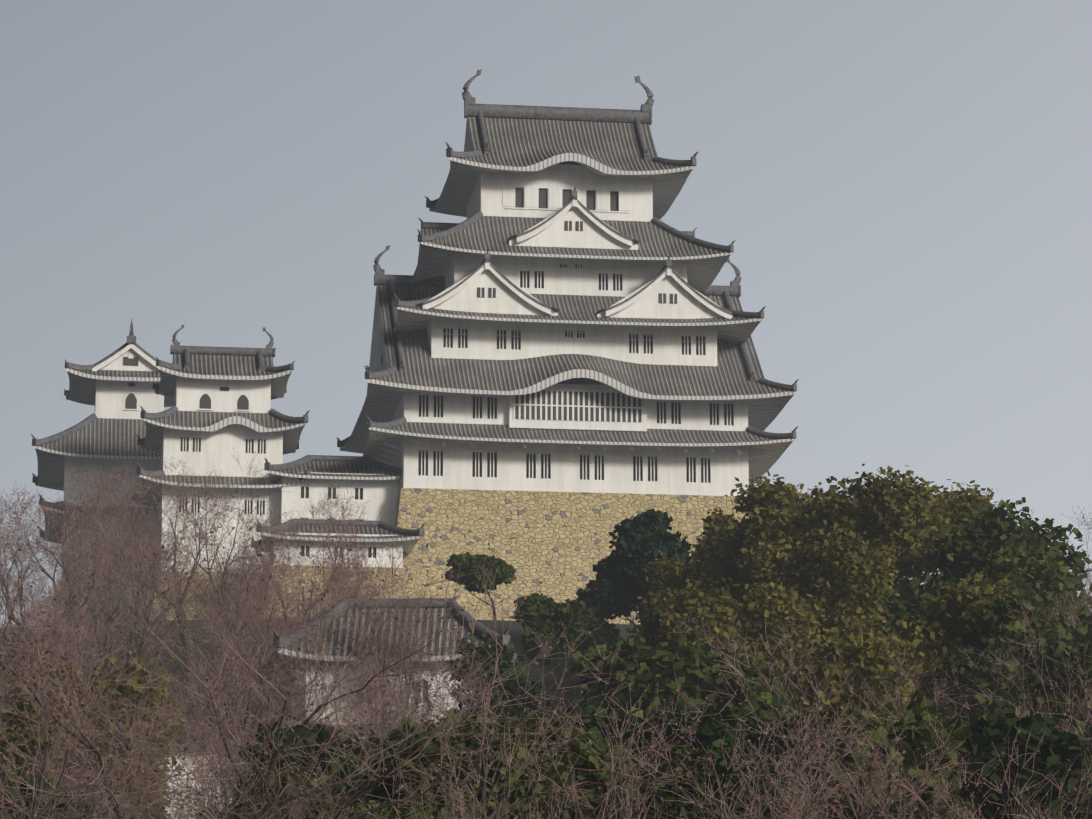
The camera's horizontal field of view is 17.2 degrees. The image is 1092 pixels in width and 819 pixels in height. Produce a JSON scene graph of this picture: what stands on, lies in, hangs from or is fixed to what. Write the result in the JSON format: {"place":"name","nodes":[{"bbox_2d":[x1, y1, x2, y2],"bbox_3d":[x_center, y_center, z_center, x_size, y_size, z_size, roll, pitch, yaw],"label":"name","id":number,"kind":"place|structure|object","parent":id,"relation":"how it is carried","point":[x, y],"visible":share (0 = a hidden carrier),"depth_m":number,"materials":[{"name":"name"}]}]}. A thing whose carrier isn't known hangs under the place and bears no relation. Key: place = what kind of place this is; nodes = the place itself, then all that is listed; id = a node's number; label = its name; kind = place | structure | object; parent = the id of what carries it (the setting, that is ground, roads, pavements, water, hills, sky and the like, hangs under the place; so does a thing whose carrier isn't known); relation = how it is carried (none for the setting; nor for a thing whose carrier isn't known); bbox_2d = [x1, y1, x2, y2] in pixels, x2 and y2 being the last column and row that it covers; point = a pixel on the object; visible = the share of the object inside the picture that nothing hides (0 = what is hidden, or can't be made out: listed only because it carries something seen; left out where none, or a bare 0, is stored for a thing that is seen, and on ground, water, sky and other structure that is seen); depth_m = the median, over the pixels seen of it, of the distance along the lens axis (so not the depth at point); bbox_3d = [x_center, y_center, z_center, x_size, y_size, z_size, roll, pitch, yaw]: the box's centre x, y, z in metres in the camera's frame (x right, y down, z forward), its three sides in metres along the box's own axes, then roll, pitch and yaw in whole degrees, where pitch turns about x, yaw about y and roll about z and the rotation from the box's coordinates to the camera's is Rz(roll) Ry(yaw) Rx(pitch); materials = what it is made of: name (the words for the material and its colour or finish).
{"place":"outdoors","nodes":[
{"label":"outdoors","id":0,"kind":"place"},
{"bbox_2d":[0,618,639,744],"bbox_3d":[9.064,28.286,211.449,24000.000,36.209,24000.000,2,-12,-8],"label":"terrain","id":1,"kind":"structure","parent":0,"point":[516,632],"depth_m":199.31,"materials":[{"name":"brown soil"}]},
{"bbox_2d":[0,773,105,818],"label":"bush","id":2,"kind":"object","parent":1,"relation":"on","point":[21,789],"visible":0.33,"depth_m":86.82,"materials":[{"name":"green plant"}]},
{"bbox_2d":[0,456,136,653],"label":"bare tree","id":3,"kind":"object","parent":1,"relation":"on","point":[39,509],"visible":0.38,"depth_m":200.90,"materials":[{"name":"brown plant"}]},
{"bbox_2d":[0,573,138,737],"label":"bare tree","id":4,"kind":"object","parent":1,"relation":"on","point":[36,638],"visible":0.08,"depth_m":133.61,"materials":[{"name":"brown plant"}]},
{"bbox_2d":[0,489,142,685],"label":"bare tree","id":5,"kind":"object","parent":1,"relation":"on","point":[6,585],"visible":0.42,"depth_m":187.07,"materials":[{"name":"brown plant"}]},
{"bbox_2d":[0,511,147,738],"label":"bare tree","id":6,"kind":"object","parent":1,"relation":"on","point":[68,629],"visible":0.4,"depth_m":156.10,"materials":[{"name":"brown plant"}]},
{"bbox_2d":[0,650,186,818],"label":"olive tree","id":7,"kind":"object","parent":1,"relation":"on","point":[122,688],"visible":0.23,"depth_m":121.47,"materials":[{"name":"green plant"}]},
{"bbox_2d":[61,605,151,622],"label":"stone wall","id":8,"kind":"structure","parent":1,"relation":"on","point":[118,616],"depth_m":280.96,"materials":[{"name":"beige stone"}]},
{"bbox_2d":[31,318,173,606],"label":"castle turret","id":9,"kind":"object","parent":8,"relation":"on","point":[103,388],"visible":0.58,"depth_m":284.85,"materials":[{"name":"white paint"}]},
{"bbox_2d":[123,382,138,410],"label":"window","id":10,"kind":"structure","parent":9,"relation":"attached to","point":[131,402],"depth_m":286.96,"materials":[{"name":"grey wood"}]},
{"bbox_2d":[0,575,226,818],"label":"bare tree","id":11,"kind":"object","parent":1,"relation":"on","point":[39,799],"visible":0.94,"depth_m":56.56,"materials":[{"name":"brown plant"}]},
{"bbox_2d":[10,467,223,678],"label":"bare tree","id":12,"kind":"object","parent":1,"relation":"on","point":[143,553],"visible":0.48,"depth_m":182.05,"materials":[{"name":"brown plant"}]},
{"bbox_2d":[51,484,230,732],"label":"bare tree","id":13,"kind":"object","parent":1,"relation":"on","point":[120,601],"visible":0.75,"depth_m":170.84,"materials":[{"name":"brown plant"}]},
{"bbox_2d":[17,614,278,818],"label":"bare tree","id":14,"kind":"object","parent":1,"relation":"on","point":[188,743],"visible":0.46,"depth_m":114.87,"materials":[{"name":"brown plant"}]},
{"bbox_2d":[58,434,244,672],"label":"bare tree","id":15,"kind":"object","parent":1,"relation":"on","point":[120,474],"visible":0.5,"depth_m":195.98,"materials":[{"name":"brown plant"}]},
{"bbox_2d":[150,571,265,620],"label":"stone wall","id":16,"kind":"structure","parent":1,"relation":"on","point":[205,599],"depth_m":264.39,"materials":[{"name":"paint"}]},
{"bbox_2d":[133,325,311,572],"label":"keep","id":17,"kind":"structure","parent":16,"relation":"on","point":[217,412],"depth_m":267.56,"materials":[{"name":"paint"}]},
{"bbox_2d":[264,455,402,525],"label":"connecting corridor","id":18,"kind":"object","parent":16,"relation":"on","point":[374,482],"visible":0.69,"depth_m":266.48,"materials":[{"name":"paint"}]},
{"bbox_2d":[159,447,322,732],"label":"bare tree","id":19,"kind":"object","parent":1,"relation":"on","point":[213,528],"visible":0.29,"depth_m":183.85,"materials":[{"name":"brown plant"}]},
{"bbox_2d":[177,495,349,779],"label":"bare tree","id":20,"kind":"object","parent":1,"relation":"on","point":[257,619],"visible":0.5,"depth_m":166.70,"materials":[{"name":"brown plant"}]},
{"bbox_2d":[162,589,365,818],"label":"bare tree","id":21,"kind":"object","parent":1,"relation":"on","point":[239,647],"visible":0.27,"depth_m":132.47,"materials":[{"name":"brown plant"}]},
{"bbox_2d":[194,782,378,818],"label":"bush","id":22,"kind":"object","parent":1,"relation":"on","point":[220,812],"visible":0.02,"depth_m":94.36,"materials":[{"name":"green plant"}]},
{"bbox_2d":[229,477,369,693],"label":"bare tree","id":23,"kind":"object","parent":1,"relation":"on","point":[327,517],"visible":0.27,"depth_m":193.81,"materials":[{"name":"brown plant"}]},
{"bbox_2d":[0,469,620,818],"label":"bare tree","id":24,"kind":"object","parent":1,"relation":"on","point":[246,798],"visible":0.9,"depth_m":60.20,"materials":[{"name":"brown plant"}]},
{"bbox_2d":[236,715,413,802],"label":"bush","id":25,"kind":"object","parent":1,"relation":"on","point":[322,736],"visible":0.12,"depth_m":97.33,"materials":[{"name":"green plant"}]},
{"bbox_2d":[248,531,409,685],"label":"bare tree","id":26,"kind":"object","parent":1,"relation":"on","point":[288,558],"visible":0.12,"depth_m":177.05,"materials":[{"name":"brown plant"}]},
{"bbox_2d":[226,762,434,818],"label":"bush","id":27,"kind":"object","parent":1,"relation":"on","point":[403,813],"visible":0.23,"depth_m":71.39,"materials":[{"name":"green plant"}]},
{"bbox_2d":[262,565,409,618],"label":"stone wall","id":28,"kind":"structure","parent":1,"relation":"on","point":[373,579],"depth_m":257.36,"materials":[{"name":"paint"}]},
{"bbox_2d":[251,519,424,567],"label":"gatehouse","id":29,"kind":"object","parent":28,"relation":"on","point":[412,536],"visible":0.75,"depth_m":258.54,"materials":[{"name":"paint"}]},
{"bbox_2d":[163,595,516,818],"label":"turret","id":30,"kind":"object","parent":1,"relation":"on","point":[437,607],"visible":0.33,"depth_m":164.73,"materials":[{"name":"paint"}]},
{"bbox_2d":[302,504,421,618],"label":"bare tree","id":31,"kind":"object","parent":1,"relation":"on","point":[346,575],"visible":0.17,"depth_m":181.56,"materials":[{"name":"brown plant"}]},
{"bbox_2d":[278,556,449,738],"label":"bare tree","id":32,"kind":"object","parent":1,"relation":"on","point":[407,652],"visible":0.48,"depth_m":162.39,"materials":[{"name":"brown plant"}]},
{"bbox_2d":[329,605,466,738],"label":"bare tree","id":33,"kind":"object","parent":1,"relation":"on","point":[384,688],"visible":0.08,"depth_m":148.96,"materials":[{"name":"brown plant"}]},
{"bbox_2d":[316,633,504,738],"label":"bare tree","id":34,"kind":"object","parent":1,"relation":"on","point":[398,696],"visible":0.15,"depth_m":123.62,"materials":[{"name":"brown plant"}]},
{"bbox_2d":[310,736,534,818],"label":"dark tree","id":35,"kind":"object","parent":1,"relation":"on","point":[380,791],"visible":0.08,"depth_m":74.98,"materials":[{"name":"green plant"}]},
{"bbox_2d":[387,710,465,742],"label":"bush","id":36,"kind":"object","parent":1,"relation":"on","point":[404,722],"visible":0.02,"depth_m":103.34,"materials":[{"name":"green plant"}]},
{"bbox_2d":[247,534,695,818],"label":"bare tree","id":37,"kind":"object","parent":1,"relation":"on","point":[503,807],"visible":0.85,"depth_m":63.76,"materials":[{"name":"brown plant"}]},
{"bbox_2d":[445,551,516,629],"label":"green tree","id":38,"kind":"object","parent":1,"relation":"on","point":[504,572],"visible":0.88,"depth_m":212.73,"materials":[{"name":"green plant"}]},
{"bbox_2d":[446,633,557,730],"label":"bush","id":39,"kind":"object","parent":1,"relation":"on","point":[512,686],"visible":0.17,"depth_m":147.24,"materials":[{"name":"green plant"}]},
{"bbox_2d":[379,704,734,818],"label":"bush","id":40,"kind":"object","parent":1,"relation":"on","point":[580,746],"visible":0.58,"depth_m":73.97,"materials":[{"name":"green plant"}]},
{"bbox_2d":[512,593,631,707],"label":"green tree","id":41,"kind":"object","parent":1,"relation":"on","point":[544,621],"visible":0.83,"depth_m":187.04,"materials":[{"name":"green plant"}]},
{"bbox_2d":[395,488,749,624],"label":"keep stone base","id":42,"kind":"object","parent":1,"relation":"on","point":[557,544],"visible":0.15,"depth_m":264.91,"materials":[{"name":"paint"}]},
{"bbox_2d":[336,69,798,495],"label":"keep","id":43,"kind":"structure","parent":42,"relation":"on","point":[557,311],"depth_m":270.10,"materials":[{"name":"paint"}]},
{"bbox_2d":[498,698,661,818],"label":"bush","id":44,"kind":"object","parent":1,"relation":"on","point":[594,725],"visible":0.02,"depth_m":98.33,"materials":[{"name":"green plant"}]},
{"bbox_2d":[602,802,615,818],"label":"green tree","id":45,"kind":"object","parent":1,"relation":"on","point":[613,816],"depth_m":78.26,"materials":[{"name":"green plant"}]},
{"bbox_2d":[570,636,674,716],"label":"green tree","id":46,"kind":"object","parent":1,"relation":"on","point":[641,669],"visible":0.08,"depth_m":132.76,"materials":[{"name":"green plant"}]},
{"bbox_2d":[576,508,691,655],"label":"pine tree","id":47,"kind":"object","parent":1,"relation":"on","point":[616,587],"visible":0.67,"depth_m":201.76,"materials":[{"name":"green plant"}]},
{"bbox_2d":[609,689,701,752],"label":"bush","id":48,"kind":"object","parent":1,"relation":"on","point":[657,701],"depth_m":104.97,"materials":[{"name":"green plant"}]},
{"bbox_2d":[639,599,698,659],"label":"green tree","id":49,"kind":"object","parent":1,"relation":"on","point":[647,632],"visible":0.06,"depth_m":162.38,"materials":[{"name":"green plant"}]},
{"bbox_2d":[632,507,742,629],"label":"olive tree","id":50,"kind":"object","parent":1,"relation":"on","point":[660,573],"visible":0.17,"depth_m":194.50,"materials":[{"name":"green plant"}]},
{"bbox_2d":[617,638,806,727],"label":"green tree","id":51,"kind":"object","parent":1,"relation":"on","point":[690,678],"visible":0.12,"depth_m":126.50,"materials":[{"name":"green plant"}]},
{"bbox_2d":[624,693,800,771],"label":"bush","id":52,"kind":"object","parent":1,"relation":"on","point":[708,728],"visible":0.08,"depth_m":95.28,"materials":[{"name":"green plant"}]},
{"bbox_2d":[620,470,813,656],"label":"olive tree","id":53,"kind":"object","parent":1,"relation":"on","point":[765,502],"visible":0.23,"depth_m":181.39,"materials":[{"name":"green plant"}]},
{"bbox_2d":[635,738,821,818],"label":"bush","id":54,"kind":"object","parent":1,"relation":"on","point":[720,769],"visible":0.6,"depth_m":73.20,"materials":[{"name":"green plant"}]},
{"bbox_2d":[658,602,800,698],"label":"bare tree","id":55,"kind":"object","parent":1,"relation":"on","point":[729,643],"visible":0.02,"depth_m":137.66,"materials":[{"name":"brown plant"}]},
{"bbox_2d":[649,572,830,685],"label":"olive tree","id":56,"kind":"object","parent":1,"relation":"on","point":[761,605],"visible":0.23,"depth_m":157.07,"materials":[{"name":"green plant"}]},
{"bbox_2d":[445,607,1062,818],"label":"bare tree","id":57,"kind":"object","parent":1,"relation":"on","point":[759,747],"visible":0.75,"depth_m":59.25,"materials":[{"name":"brown plant"}]},
{"bbox_2d":[728,487,893,620],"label":"olive tree","id":58,"kind":"object","parent":1,"relation":"on","point":[767,562],"visible":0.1,"depth_m":175.00,"materials":[{"name":"green plant"}]},
{"bbox_2d":[803,526,913,645],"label":"olive tree","id":59,"kind":"object","parent":1,"relation":"on","point":[859,579],"visible":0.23,"depth_m":161.50,"materials":[{"name":"green plant"}]},
{"bbox_2d":[744,695,976,818],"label":"green tree","id":60,"kind":"object","parent":1,"relation":"on","point":[920,732],"visible":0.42,"depth_m":90.49,"materials":[{"name":"green plant"}]},
{"bbox_2d":[774,616,947,721],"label":"olive tree","id":61,"kind":"object","parent":1,"relation":"on","point":[875,663],"visible":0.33,"depth_m":135.38,"materials":[{"name":"green plant"}]},
{"bbox_2d":[792,464,1008,607],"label":"olive tree","id":62,"kind":"object","parent":1,"relation":"on","point":[905,520],"visible":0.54,"depth_m":173.27,"materials":[{"name":"green plant"}]},
{"bbox_2d":[715,668,1091,818],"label":"bare tree","id":63,"kind":"object","parent":1,"relation":"on","point":[797,811],"visible":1,"depth_m":54.77,"materials":[{"name":"brown plant"}]},
{"bbox_2d":[879,568,1024,689],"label":"olive tree","id":64,"kind":"object","parent":1,"relation":"on","point":[954,621],"visible":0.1,"depth_m":145.79,"materials":[{"name":"green plant"}]},
{"bbox_2d":[882,637,1069,810],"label":"bare tree","id":65,"kind":"object","parent":1,"relation":"on","point":[934,688],"visible":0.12,"depth_m":119.50,"materials":[{"name":"brown plant"}]},
{"bbox_2d":[876,490,1091,641],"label":"green tree","id":66,"kind":"object","parent":1,"relation":"on","point":[1010,548],"visible":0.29,"depth_m":165.65,"materials":[{"name":"green plant"}]},
{"bbox_2d":[921,581,1091,737],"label":"green tree","id":67,"kind":"object","parent":1,"relation":"on","point":[998,618],"visible":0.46,"depth_m":133.49,"materials":[{"name":"green plant"}]},
{"bbox_2d":[932,582,1091,739],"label":"bare tree","id":68,"kind":"object","parent":1,"relation":"on","point":[1033,641],"visible":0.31,"depth_m":121.72,"materials":[{"name":"brown plant"}]},
{"bbox_2d":[945,708,1091,818],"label":"dark tree","id":69,"kind":"object","parent":1,"relation":"on","point":[1056,751],"visible":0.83,"depth_m":93.67,"materials":[{"name":"green plant"}]},
{"bbox_2d":[1029,505,1091,616],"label":"bare tree","id":70,"kind":"object","parent":1,"relation":"on","point":[1089,595],"visible":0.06,"depth_m":167.67,"materials":[{"name":"brown plant"}]},
{"bbox_2d":[1048,607,1091,640],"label":"green tree","id":71,"kind":"object","parent":1,"relation":"on","point":[1065,626],"depth_m":155.13,"materials":[{"name":"green plant"}]},
{"bbox_2d":[0,0,1091,627],"label":"sky","id":72,"kind":"structure","parent":0,"point":[903,188],"materials":[{"name":"grey"}]}
]}

